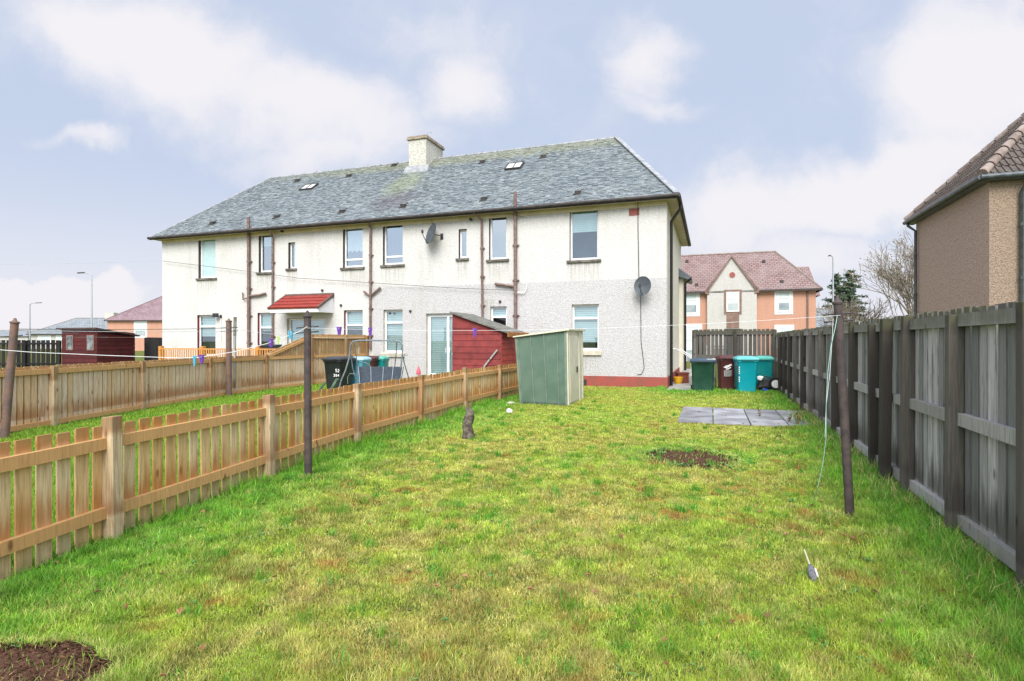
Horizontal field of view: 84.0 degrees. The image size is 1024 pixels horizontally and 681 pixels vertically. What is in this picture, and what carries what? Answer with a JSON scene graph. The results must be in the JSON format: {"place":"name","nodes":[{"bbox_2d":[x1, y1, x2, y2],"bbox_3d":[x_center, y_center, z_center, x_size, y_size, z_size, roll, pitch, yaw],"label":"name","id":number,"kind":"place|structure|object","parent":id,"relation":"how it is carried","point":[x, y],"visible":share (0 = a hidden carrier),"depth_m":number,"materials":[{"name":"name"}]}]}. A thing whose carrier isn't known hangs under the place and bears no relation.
{"place":"outdoors","nodes":[
{"label":"outdoors","id":0,"kind":"place"},
{"bbox_2d":[0,330,31,342],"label":"terraced house","id":1,"kind":"structure","parent":0,"point":[3,333],"depth_m":215.11,"materials":[{"name":"plastic"}]},
{"bbox_2d":[104,296,161,350],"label":"brick house","id":2,"kind":"structure","parent":0,"point":[147,315],"depth_m":88.00,"materials":[{"name":"tile"}]},
{"bbox_2d":[135,322,145,336],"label":"window","id":3,"kind":"structure","parent":2,"relation":"in","point":[138,325],"depth_m":87.95,"materials":[{"name":"plastic"}]},
{"bbox_2d":[0,380,518,567],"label":"verge grass","id":4,"kind":"structure","parent":0,"point":[151,412],"depth_m":9.41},
{"bbox_2d":[0,345,1023,680],"bbox_3d":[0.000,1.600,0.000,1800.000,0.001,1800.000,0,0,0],"label":"ground","id":5,"kind":"structure","parent":0,"point":[402,609],"depth_m":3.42,"materials":[{"name":"green plant"}]},
{"bbox_2d":[0,318,22,438],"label":"clothes pole","id":6,"kind":"object","parent":5,"relation":"on","point":[9,383],"visible":0.94,"depth_m":8.90,"materials":[{"name":"wood"}]},
{"bbox_2d":[0,340,60,367],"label":"boundary fence","id":7,"kind":"object","parent":5,"relation":"on","point":[23,359],"visible":0.59,"depth_m":26.88,"materials":[{"name":"black wood"}]},
{"bbox_2d":[29,302,41,339],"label":"street lamp","id":8,"kind":"object","parent":5,"relation":"on","point":[30,321],"visible":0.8,"depth_m":94.93,"materials":[{"name":"metal"}]},
{"bbox_2d":[0,639,117,680],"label":"soil patch","id":9,"kind":"object","parent":5,"relation":"on","point":[31,653],"visible":0.95,"depth_m":2.79,"materials":[{"name":"brown soil"}]},
{"bbox_2d":[26,313,117,348],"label":"bungalow","id":10,"kind":"object","parent":5,"relation":"on","point":[50,335],"visible":0.23,"depth_m":111.77,"materials":[{"name":"plastic"}]},
{"bbox_2d":[38,336,49,342],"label":"window","id":11,"kind":"structure","parent":10,"relation":"in","point":[40,338],"depth_m":109.94,"materials":[{"name":"plastic"}]},
{"bbox_2d":[77,272,92,327],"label":"street lamp","id":12,"kind":"object","parent":5,"relation":"on","point":[91,300],"visible":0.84,"depth_m":59.94,"materials":[{"name":"metal"}]},
{"bbox_2d":[56,328,139,364],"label":"timber shed","id":13,"kind":"structure","parent":5,"relation":"on","point":[119,345],"depth_m":26.48,"materials":[{"name":"red wood"}]},
{"bbox_2d":[66,335,72,349],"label":"window","id":14,"kind":"structure","parent":13,"relation":"in","point":[69,338],"depth_m":26.53,"materials":[{"name":"white glass"}]},
{"bbox_2d":[87,335,93,349],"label":"window","id":15,"kind":"structure","parent":13,"relation":"in","point":[90,338],"depth_m":26.07,"materials":[{"name":"white glass"}]},
{"bbox_2d":[0,355,267,432],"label":"garden fence","id":16,"kind":"object","parent":5,"relation":"on","point":[53,395],"visible":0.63,"depth_m":12.04,"materials":[{"name":"brown wood"}]},
{"bbox_2d":[144,337,161,360],"bbox_3d":[-17.445,0.732,28.219,1.846,1.777,0.124,0,0,13],"label":"boundary fence","id":17,"kind":"object","parent":5,"relation":"on","point":[151,344],"visible":0.27,"depth_m":28.27,"materials":[{"name":"black wood"}]},
{"bbox_2d":[158,346,274,359],"bbox_3d":[-11.288,0.930,23.289,8.489,1.380,0.187,0,0,19],"label":"deck balustrade","id":18,"kind":"object","parent":5,"relation":"on","point":[162,351],"visible":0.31,"depth_m":23.82,"materials":[{"name":"orange wood"}]},
{"bbox_2d":[223,319,237,395],"bbox_3d":[-7.940,0.492,15.951,0.501,2.215,0.183,0,0,0],"label":"clothes pole","id":19,"kind":"object","parent":5,"relation":"on","point":[228,327],"visible":0.92,"depth_m":15.89,"materials":[{"name":"metal"}]},
{"bbox_2d":[19,330,224,331],"bbox_3d":[-7.886,-0.210,12.443,0.011,0.111,7.016,0,0,-1],"label":"washing line","id":20,"kind":"object","parent":19,"relation":"attached to","point":[117,331],"visible":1,"depth_m":11.08,"materials":[{"name":"white"}]},
{"bbox_2d":[27,328,218,329],"bbox_3d":[-7.886,-0.265,12.443,0.011,0.181,7.016,0,0,-1],"label":"washing line","id":21,"kind":"object","parent":19,"relation":"attached to","point":[108,329],"visible":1,"depth_m":10.93,"materials":[{"name":"grey"}]},
{"bbox_2d":[236,329,363,337],"bbox_3d":[-6.895,-0.219,19.175,0.011,0.274,6.971,0,0,17],"label":"washing line","id":22,"kind":"object","parent":19,"relation":"attached to","point":[285,335],"visible":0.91,"depth_m":17.96,"materials":[{"name":"white"}]},
{"bbox_2d":[233,317,236,394],"bbox_3d":[-8.031,0.460,16.450,0.120,2.282,0.050,0,0,0],"label":"timber stake","id":23,"kind":"object","parent":5,"relation":"on","point":[234,333],"visible":0.64,"depth_m":16.43,"materials":[{"name":"brown wood"}]},
{"bbox_2d":[0,363,518,579],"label":"garden fence","id":24,"kind":"object","parent":5,"relation":"on","point":[110,447],"visible":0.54,"depth_m":5.25,"materials":[{"name":"brown wood"}]},
{"bbox_2d":[416,365,420,374],"bbox_3d":[-1.742,0.550,10.600,0.090,0.170,0.086,0,0,0],"label":"pink ornament","id":25,"kind":"object","parent":24,"relation":"on","point":[418,371],"visible":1,"depth_m":10.57,"materials":[{"name":"red"}]},
{"bbox_2d":[260,344,281,354],"bbox_3d":[-9.810,0.880,23.142,0.720,1.440,0.480,0,0,0],"label":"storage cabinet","id":26,"kind":"object","parent":5,"relation":"on","point":[267,346],"visible":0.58,"depth_m":22.93,"materials":[{"name":"black plastic"}]},
{"bbox_2d":[296,310,318,475],"bbox_3d":[-2.369,0.625,6.590,0.262,1.950,0.102,0,0,0],"label":"clothes pole","id":27,"kind":"object","parent":5,"relation":"on","point":[307,317],"visible":0.96,"depth_m":6.56,"materials":[{"name":"metal"}]},
{"bbox_2d":[5,327,305,357],"bbox_3d":[-4.402,0.023,6.641,4.112,0.370,0.008,0,0,3],"label":"washing line","id":28,"kind":"object","parent":27,"relation":"attached to","point":[156,357],"visible":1,"depth_m":6.63,"materials":[{"name":"white"}]},
{"bbox_2d":[193,356,196,365],"bbox_3d":[-3.683,0.237,6.603,0.029,0.117,0.060,0,0,-17],"label":"clothes peg","id":29,"kind":"object","parent":28,"relation":"hanging from","point":[194,360],"visible":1,"depth_m":6.58,"materials":[{"name":"blue plastic"}]},
{"bbox_2d":[199,355,203,362],"bbox_3d":[-3.600,0.215,6.598,0.060,0.099,0.029,0,0,21],"label":"clothes peg","id":30,"kind":"object","parent":28,"relation":"hanging from","point":[201,359],"visible":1,"depth_m":6.59,"materials":[{"name":"purple plastic"}]},
{"bbox_2d":[268,339,273,346],"bbox_3d":[-2.777,0.030,6.553,0.060,0.090,0.029,0,0,33],"label":"clothes peg","id":31,"kind":"object","parent":28,"relation":"hanging from","point":[271,343],"visible":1,"depth_m":6.55,"materials":[{"name":"purple plastic"}]},
{"bbox_2d":[288,331,293,338],"bbox_3d":[-2.545,-0.063,6.541,0.060,0.090,0.029,0,0,15],"label":"clothes peg","id":32,"kind":"object","parent":28,"relation":"attached to","point":[290,335],"visible":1,"depth_m":6.53,"materials":[{"name":"blue plastic"}]},
{"bbox_2d":[264,334,368,389],"bbox_3d":[-6.812,0.696,20.318,0.235,1.847,5.297,0,0,22],"label":"garden fence","id":33,"kind":"object","parent":5,"relation":"on","point":[284,366],"visible":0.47,"depth_m":19.56,"materials":[{"name":"brown wood"}]},
{"bbox_2d":[326,378,338,395],"bbox_3d":[-4.331,1.200,13.600,0.361,0.584,0.160,0,0,0],"label":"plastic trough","id":34,"kind":"object","parent":5,"relation":"on","point":[336,380],"visible":0.39,"depth_m":13.52,"materials":[{"name":"green plastic"}]},
{"bbox_2d":[322,356,355,388],"bbox_3d":[-5.276,1.040,17.413,0.693,1.120,0.964,0,0,18],"label":"wheelie bin","id":35,"kind":"object","parent":5,"relation":"on","point":[335,366],"visible":0.68,"depth_m":17.11,"materials":[{"name":"black plastic"}]},
{"bbox_2d":[353,356,371,383],"bbox_3d":[-4.858,1.055,18.110,0.588,1.090,0.755,0,0,12],"label":"wheelie bin","id":36,"kind":"object","parent":5,"relation":"on","point":[361,360],"visible":0.4,"depth_m":17.85,"materials":[{"name":"plastic"}]},
{"bbox_2d":[366,356,378,366],"bbox_3d":[-4.798,1.060,19.410,0.588,1.080,0.755,0,0,12],"label":"wheelie bin","id":37,"kind":"object","parent":5,"relation":"on","point":[374,362],"visible":0.15,"depth_m":19.12,"materials":[{"name":"red plastic"}]},
{"bbox_2d":[339,340,408,388],"bbox_3d":[-3.878,1.088,15.634,2.151,2.221,1.187,0,0,3],"label":"garden swing seat","id":38,"kind":"object","parent":5,"relation":"on","point":[371,374],"visible":0.72,"depth_m":15.45,"materials":[{"name":"metal"}]},
{"bbox_2d":[378,356,389,366],"bbox_3d":[-4.518,1.070,19.608,0.462,1.060,0.616,0,0,12],"label":"wheelie bin","id":39,"kind":"object","parent":5,"relation":"on","point":[383,361],"visible":0.29,"depth_m":19.38,"materials":[{"name":"teal plastic"}]},
{"bbox_2d":[147,132,692,387],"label":"apartment block","id":40,"kind":"structure","parent":5,"relation":"on","point":[580,234],"depth_m":22.31,"materials":[{"name":"paint"}]},
{"bbox_2d":[195,240,216,280],"bbox_3d":[-13.668,-3.682,25.721,1.202,1.936,0.520,0,0,17],"label":"window","id":41,"kind":"structure","parent":40,"relation":"in","point":[206,248],"depth_m":25.75,"materials":[{"name":"glass"}]},
{"bbox_2d":[197,315,216,357],"bbox_3d":[-13.646,-0.183,25.855,1.264,1.936,0.735,0,0,19],"label":"window","id":42,"kind":"structure","parent":40,"relation":"in","point":[207,339],"depth_m":25.85,"materials":[{"name":"glass"}]},
{"bbox_2d":[212,313,221,339],"bbox_3d":[-13.075,-0.611,25.224,0.320,1.190,0.233,0,0,19],"label":"floodlight","id":43,"kind":"object","parent":40,"relation":"attached to","point":[215,315],"visible":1,"depth_m":25.20,"materials":[{"name":"black plastic"}]},
{"bbox_2d":[256,235,270,274],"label":"window","id":44,"kind":"structure","parent":40,"relation":"in","point":[264,241],"depth_m":24.75,"materials":[{"name":"glass"}]},
{"bbox_2d":[258,313,270,344],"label":"window","id":45,"kind":"structure","parent":40,"relation":"in","point":[264,319],"depth_m":24.73,"materials":[{"name":"plastic"}]},
{"bbox_2d":[285,242,296,270],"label":"window","id":46,"kind":"structure","parent":40,"relation":"in","point":[291,246],"depth_m":24.19,"materials":[{"name":"plastic"}]},
{"bbox_2d":[267,293,333,313],"bbox_3d":[-8.614,-1.541,23.267,2.493,0.822,1.108,0,0,19],"label":"door canopy","id":47,"kind":"object","parent":40,"relation":"attached to","point":[303,303],"visible":1,"depth_m":23.08,"materials":[{"name":"tile"}]},
{"bbox_2d":[287,318,323,343],"bbox_3d":[-8.530,0.207,24.114,1.895,2.287,0.680,0,0,19],"label":"patio door","id":48,"kind":"structure","parent":40,"relation":"in","point":[292,323],"depth_m":24.14,"materials":[{"name":"glass"}]},
{"bbox_2d":[340,228,364,269],"bbox_3d":[-6.346,-3.753,23.309,1.138,1.773,0.755,0,0,19],"label":"window","id":49,"kind":"structure","parent":40,"relation":"in","point":[352,238],"depth_m":23.28,"materials":[{"name":"plastic"}]},
{"bbox_2d":[344,310,362,334],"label":"window","id":50,"kind":"structure","parent":40,"relation":"in","point":[353,319],"depth_m":23.25,"materials":[{"name":"glass"}]},
{"bbox_2d":[380,225,404,267],"bbox_3d":[-4.598,-3.779,22.697,1.089,1.771,0.755,0,0,19],"label":"window","id":51,"kind":"structure","parent":40,"relation":"in","point":[392,235],"depth_m":23.00,"materials":[{"name":"plastic"}]},
{"bbox_2d":[380,309,404,356],"bbox_3d":[-4.590,-0.288,22.683,1.065,1.861,0.735,0,0,19],"label":"window","id":52,"kind":"structure","parent":40,"relation":"in","point":[393,322],"depth_m":22.61,"materials":[{"name":"glass"}]},
{"bbox_2d":[421,223,442,243],"bbox_3d":[-3.039,-4.025,21.448,0.646,0.805,0.719,0,0,19],"label":"satellite dish","id":53,"kind":"object","parent":40,"relation":"attached to","point":[430,234],"visible":1,"depth_m":21.52,"materials":[{"name":"metal"}]},
{"bbox_2d":[426,313,452,376],"bbox_3d":[-2.404,0.193,21.968,1.681,2.455,0.680,0,0,19],"label":"patio door","id":54,"kind":"structure","parent":40,"relation":"in","point":[438,343],"depth_m":21.99,"materials":[{"name":"glass"}]},
{"bbox_2d":[456,229,468,260],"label":"window","id":55,"kind":"structure","parent":40,"relation":"in","point":[462,232],"depth_m":21.57,"materials":[{"name":"plastic"}]},
{"bbox_2d":[486,217,508,261],"bbox_3d":[-0.424,-3.775,21.235,0.893,1.759,0.755,0,0,19],"label":"window","id":56,"kind":"structure","parent":40,"relation":"in","point":[497,226],"depth_m":21.53,"materials":[{"name":"glass"}]},
{"bbox_2d":[490,306,506,325],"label":"window","id":57,"kind":"structure","parent":40,"relation":"in","point":[498,314],"depth_m":21.14,"materials":[{"name":"plastic"}]},
{"bbox_2d":[566,210,600,262],"bbox_3d":[2.611,-3.702,20.172,1.221,1.954,0.755,0,0,19],"label":"window","id":58,"kind":"structure","parent":40,"relation":"in","point":[583,225],"depth_m":20.20,"materials":[{"name":"plastic"}]},
{"bbox_2d":[572,304,601,354],"bbox_3d":[2.653,-0.376,20.147,1.163,1.780,0.735,0,0,19],"label":"window","id":59,"kind":"structure","parent":40,"relation":"in","point":[583,315],"depth_m":20.04,"materials":[{"name":"glass"}]},
{"bbox_2d":[634,276,650,294],"bbox_3d":[4.320,-1.809,18.903,0.469,0.637,0.608,0,0,-11],"label":"satellite dish","id":60,"kind":"object","parent":40,"relation":"attached to","point":[642,285],"visible":1,"depth_m":18.84,"materials":[{"name":"metal"}]},
{"bbox_2d":[462,407,473,438],"bbox_3d":[-0.712,1.358,9.277,0.225,0.562,0.228,0,0,0],"label":"tree stump","id":61,"kind":"object","parent":5,"relation":"on","point":[467,427],"visible":0.94,"depth_m":9.21,"materials":[{"name":"grey wood"}]},
{"bbox_2d":[450,312,528,371],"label":"timber shed","id":62,"kind":"structure","parent":5,"relation":"on","point":[481,349],"depth_m":18.55,"materials":[{"name":"wood"}]},
{"bbox_2d":[7,405,1005,680],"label":"broadleaf weeds","id":63,"kind":"object","parent":5,"relation":"on","point":[533,527],"visible":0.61,"depth_m":4.49,"materials":[{"name":"green plant"}]},
{"bbox_2d":[54,407,972,676],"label":"fallen leaves","id":64,"kind":"object","parent":5,"relation":"on","point":[179,610],"visible":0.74,"depth_m":3.73,"materials":[{"name":"brown plant"}]},
{"bbox_2d":[513,328,585,405],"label":"metal shed","id":65,"kind":"structure","parent":5,"relation":"on","point":[549,367],"depth_m":14.18,"materials":[{"name":"green metal"}]},
{"bbox_2d":[569,336,578,402],"bbox_3d":[1.583,0.711,14.507,0.052,1.668,0.945,0,0,19],"label":"door","id":66,"kind":"structure","parent":65,"relation":"in","point":[573,340],"depth_m":14.44,"materials":[{"name":"beige metal"}]},
{"bbox_2d":[209,396,1023,632],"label":"long grass","id":67,"kind":"structure","parent":5,"relation":"on","point":[810,418],"depth_m":5.89,"materials":[{"name":"green plant"}]},
{"bbox_2d":[681,369,691,381],"bbox_3d":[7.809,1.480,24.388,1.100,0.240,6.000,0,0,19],"label":"step","id":68,"kind":"object","parent":5,"relation":"on","point":[690,376],"visible":0.07,"depth_m":24.18,"materials":[{"name":"concrete"}]},
{"bbox_2d":[646,449,737,468],"bbox_3d":[2.389,1.588,7.688,1.272,0.043,1.249,0,0,41],"label":"soil patch","id":69,"kind":"object","parent":5,"relation":"on","point":[681,457],"visible":0.69,"depth_m":7.68,"materials":[{"name":"brown soil"}]},
{"bbox_2d":[706,346,723,354],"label":"garden gate","id":70,"kind":"structure","parent":5,"relation":"on","point":[714,350],"depth_m":27.79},
{"bbox_2d":[716,364,717,386],"bbox_3d":[6.532,1.175,18.109,0.040,0.850,0.040,0,0,0],"label":"timber stake","id":71,"kind":"object","parent":5,"relation":"on","point":[716,376],"visible":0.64,"depth_m":18.12,"materials":[{"name":"brown wood"}]},
{"bbox_2d":[715,355,734,388],"bbox_3d":[6.749,1.030,17.959,0.546,1.140,0.686,0,0,8],"label":"wheelie bin","id":72,"kind":"object","parent":5,"relation":"on","point":[725,369],"visible":0.89,"depth_m":17.73,"materials":[{"name":"red plastic"}]},
{"bbox_2d":[693,329,776,385],"bbox_3d":[7.451,0.616,19.110,2.605,2.008,0.124,0,0,19],"label":"garden fence","id":73,"kind":"object","parent":5,"relation":"on","point":[755,333],"visible":0.49,"depth_m":19.08,"materials":[{"name":"wood"}]},
{"bbox_2d":[692,330,702,357],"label":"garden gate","id":74,"kind":"structure","parent":73,"relation":"attached to","point":[698,344],"depth_m":19.81,"materials":[{"name":"wood"}]},
{"bbox_2d":[733,356,758,391],"bbox_3d":[7.106,1.035,17.311,0.651,1.130,0.802,0,0,10],"label":"wheelie bin","id":75,"kind":"object","parent":5,"relation":"on","point":[745,369],"visible":0.84,"depth_m":17.04,"materials":[{"name":"teal plastic"}]},
{"bbox_2d":[681,251,822,360],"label":"brick house","id":76,"kind":"structure","parent":5,"relation":"on","point":[736,289],"depth_m":42.55,"materials":[{"name":"brick"}]},
{"bbox_2d":[686,293,697,313],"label":"window","id":77,"kind":"structure","parent":76,"relation":"in","point":[691,299],"depth_m":43.75,"materials":[{"name":"glass"}]},
{"bbox_2d":[686,326,699,360],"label":"window","id":78,"kind":"structure","parent":76,"relation":"in","point":[689,329],"depth_m":43.83,"materials":[{"name":"glass"}]},
{"bbox_2d":[777,291,790,311],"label":"window","id":79,"kind":"structure","parent":76,"relation":"in","point":[783,297],"depth_m":41.64,"materials":[{"name":"glass"}]},
{"bbox_2d":[777,327,791,331],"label":"window","id":80,"kind":"structure","parent":76,"relation":"in","point":[779,329],"depth_m":41.65,"materials":[{"name":"plastic"}]},
{"bbox_2d":[755,356,774,389],"bbox_3d":[7.924,1.040,17.909,0.588,1.120,0.709,0,0,20],"label":"wheelie bin","id":81,"kind":"object","parent":5,"relation":"on","point":[765,366],"visible":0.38,"depth_m":17.65,"materials":[{"name":"teal plastic"}]},
{"bbox_2d":[756,376,777,390],"bbox_3d":[7.821,1.340,17.512,0.925,0.519,0.402,0,0,12],"label":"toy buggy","id":82,"kind":"object","parent":5,"relation":"on","point":[768,382],"visible":0.65,"depth_m":17.46,"materials":[{"name":"black plastic"}]},
{"bbox_2d":[804,549,817,581],"bbox_3d":[2.040,1.541,3.899,0.061,0.088,0.394,0,0,18],"label":"trowel","id":83,"kind":"object","parent":5,"relation":"on","point":[812,571],"visible":0.97,"depth_m":3.78,"materials":[{"name":"grey metal"}]},
{"bbox_2d":[828,255,833,323],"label":"street lamp","id":84,"kind":"object","parent":5,"relation":"on","point":[832,281],"visible":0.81,"depth_m":51.96,"materials":[{"name":"metal"}]},
{"bbox_2d":[823,295,854,516],"bbox_3d":[2.947,0.596,5.130,0.273,2.012,0.092,0,0,0],"label":"clothes pole","id":85,"kind":"object","parent":5,"relation":"on","point":[837,302],"visible":0.98,"depth_m":5.10,"materials":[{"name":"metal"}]},
{"bbox_2d":[319,315,839,330],"bbox_3d":[0.282,-0.165,5.810,5.501,0.123,0.003,0,0,15],"label":"washing line","id":86,"kind":"object","parent":85,"relation":"attached to","point":[554,329],"visible":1,"depth_m":5.94,"materials":[{"name":"white fabric"}]},
{"bbox_2d":[336,327,341,334],"bbox_3d":[-1.952,-0.109,6.425,0.060,0.090,0.028,0,0,33],"label":"clothes peg","id":87,"kind":"object","parent":86,"relation":"attached to","point":[339,329],"visible":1,"depth_m":6.42,"materials":[{"name":"purple plastic"}]},
{"bbox_2d":[825,325,832,430],"bbox_3d":[2.820,0.332,5.060,0.075,1.053,0.004,0,0,0],"label":"loose cord","id":88,"kind":"object","parent":86,"relation":"hanging from","point":[829,377],"visible":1,"depth_m":5.06,"materials":[{"name":"fabric"}]},
{"bbox_2d":[816,308,861,326],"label":"building","id":89,"kind":"structure","parent":5,"relation":"on","point":[822,311],"depth_m":57.92,"materials":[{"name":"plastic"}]},
{"bbox_2d":[822,270,877,319],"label":"conifer tree","id":90,"kind":"object","parent":5,"relation":"on","point":[842,295],"visible":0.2,"depth_m":59.73,"materials":[{"name":"green plant"}]},
{"bbox_2d":[816,295,893,325],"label":"bare shrub","id":91,"kind":"object","parent":5,"relation":"on","point":[856,311],"visible":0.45,"depth_m":44.92,"materials":[{"name":"plant"}]},
{"bbox_2d":[838,227,913,316],"bbox_3d":[28.416,-3.057,38.394,9.811,9.385,8.370,0,0,-24],"label":"bare tree","id":92,"kind":"object","parent":5,"relation":"on","point":[898,280],"visible":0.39,"depth_m":38.25,"materials":[{"name":"brown plant"}]},
{"bbox_2d":[878,319,892,482],"bbox_3d":[4.119,0.690,6.277,0.100,1.860,0.120,1,0,19],"label":"fence post","id":93,"kind":"object","parent":5,"relation":"on","point":[885,396],"visible":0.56,"depth_m":6.22,"materials":[{"name":"wood"}]},
{"bbox_2d":[776,301,1023,593],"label":"garden fence","id":94,"kind":"object","parent":5,"relation":"on","point":[957,455],"visible":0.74,"depth_m":4.62,"materials":[{"name":"grey wood"}]},
{"bbox_2d":[812,315,837,503],"bbox_3d":[2.805,0.670,5.185,0.136,1.784,0.435,0,0,0],"label":"loose cord","id":95,"kind":"object","parent":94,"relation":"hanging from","point":[826,403],"visible":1,"depth_m":5.00,"materials":[{"name":"fabric"}]},
{"bbox_2d":[0,0,1023,329],"label":"sky","id":96,"kind":"structure","parent":0,"point":[807,132],"materials":[{"name":"white"}]},
{"bbox_2d":[667,382,691,390],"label":"path","id":97,"kind":"structure","parent":0,"point":[685,386],"depth_m":19.54,"materials":[{"name":"concrete"}]},
{"bbox_2d":[673,377,682,383],"bbox_3d":[6.096,1.468,20.856,0.350,0.265,0.350,0,0,0],"label":"plastic tub","id":98,"kind":"object","parent":97,"relation":"on","point":[677,380],"visible":0.88,"depth_m":20.73,"materials":[{"name":"yellow plastic"}]},
{"bbox_2d":[675,372,688,382],"bbox_3d":[6.334,1.390,21.175,0.440,0.420,0.340,0,0,0],"label":"brown planter","id":99,"kind":"object","parent":97,"relation":"on","point":[685,375],"visible":0.83,"depth_m":21.02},
{"bbox_2d":[673,348,691,375],"bbox_3d":[6.671,0.950,22.076,0.810,1.300,0.075,0,0,11],"label":"handrail","id":100,"kind":"object","parent":97,"relation":"on","point":[684,353],"visible":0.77,"depth_m":22.05,"materials":[{"name":"white metal"}]},
{"bbox_2d":[689,358,715,390],"bbox_3d":[5.898,1.070,17.616,0.756,1.060,0.894,0,0,16],"label":"wheelie bin","id":101,"kind":"object","parent":97,"relation":"on","point":[702,370],"visible":0.91,"depth_m":17.31,"materials":[{"name":"green plastic"}]},
{"bbox_2d":[678,407,809,426],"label":"patio","id":102,"kind":"structure","parent":0,"point":[733,416],"depth_m":11.65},
{"bbox_2d":[789,400,808,423],"bbox_3d":[5.362,1.359,10.620,0.280,0.487,0.216,0,0,-20],"label":"dry weed","id":103,"kind":"object","parent":102,"relation":"on","point":[797,412],"visible":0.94,"depth_m":10.59,"materials":[{"name":"brown plant"}]},
{"bbox_2d":[902,112,1023,313],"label":"rendered house","id":104,"kind":"structure","parent":0,"point":[967,218],"depth_m":16.17,"materials":[{"name":"beige paint"}]}
]}

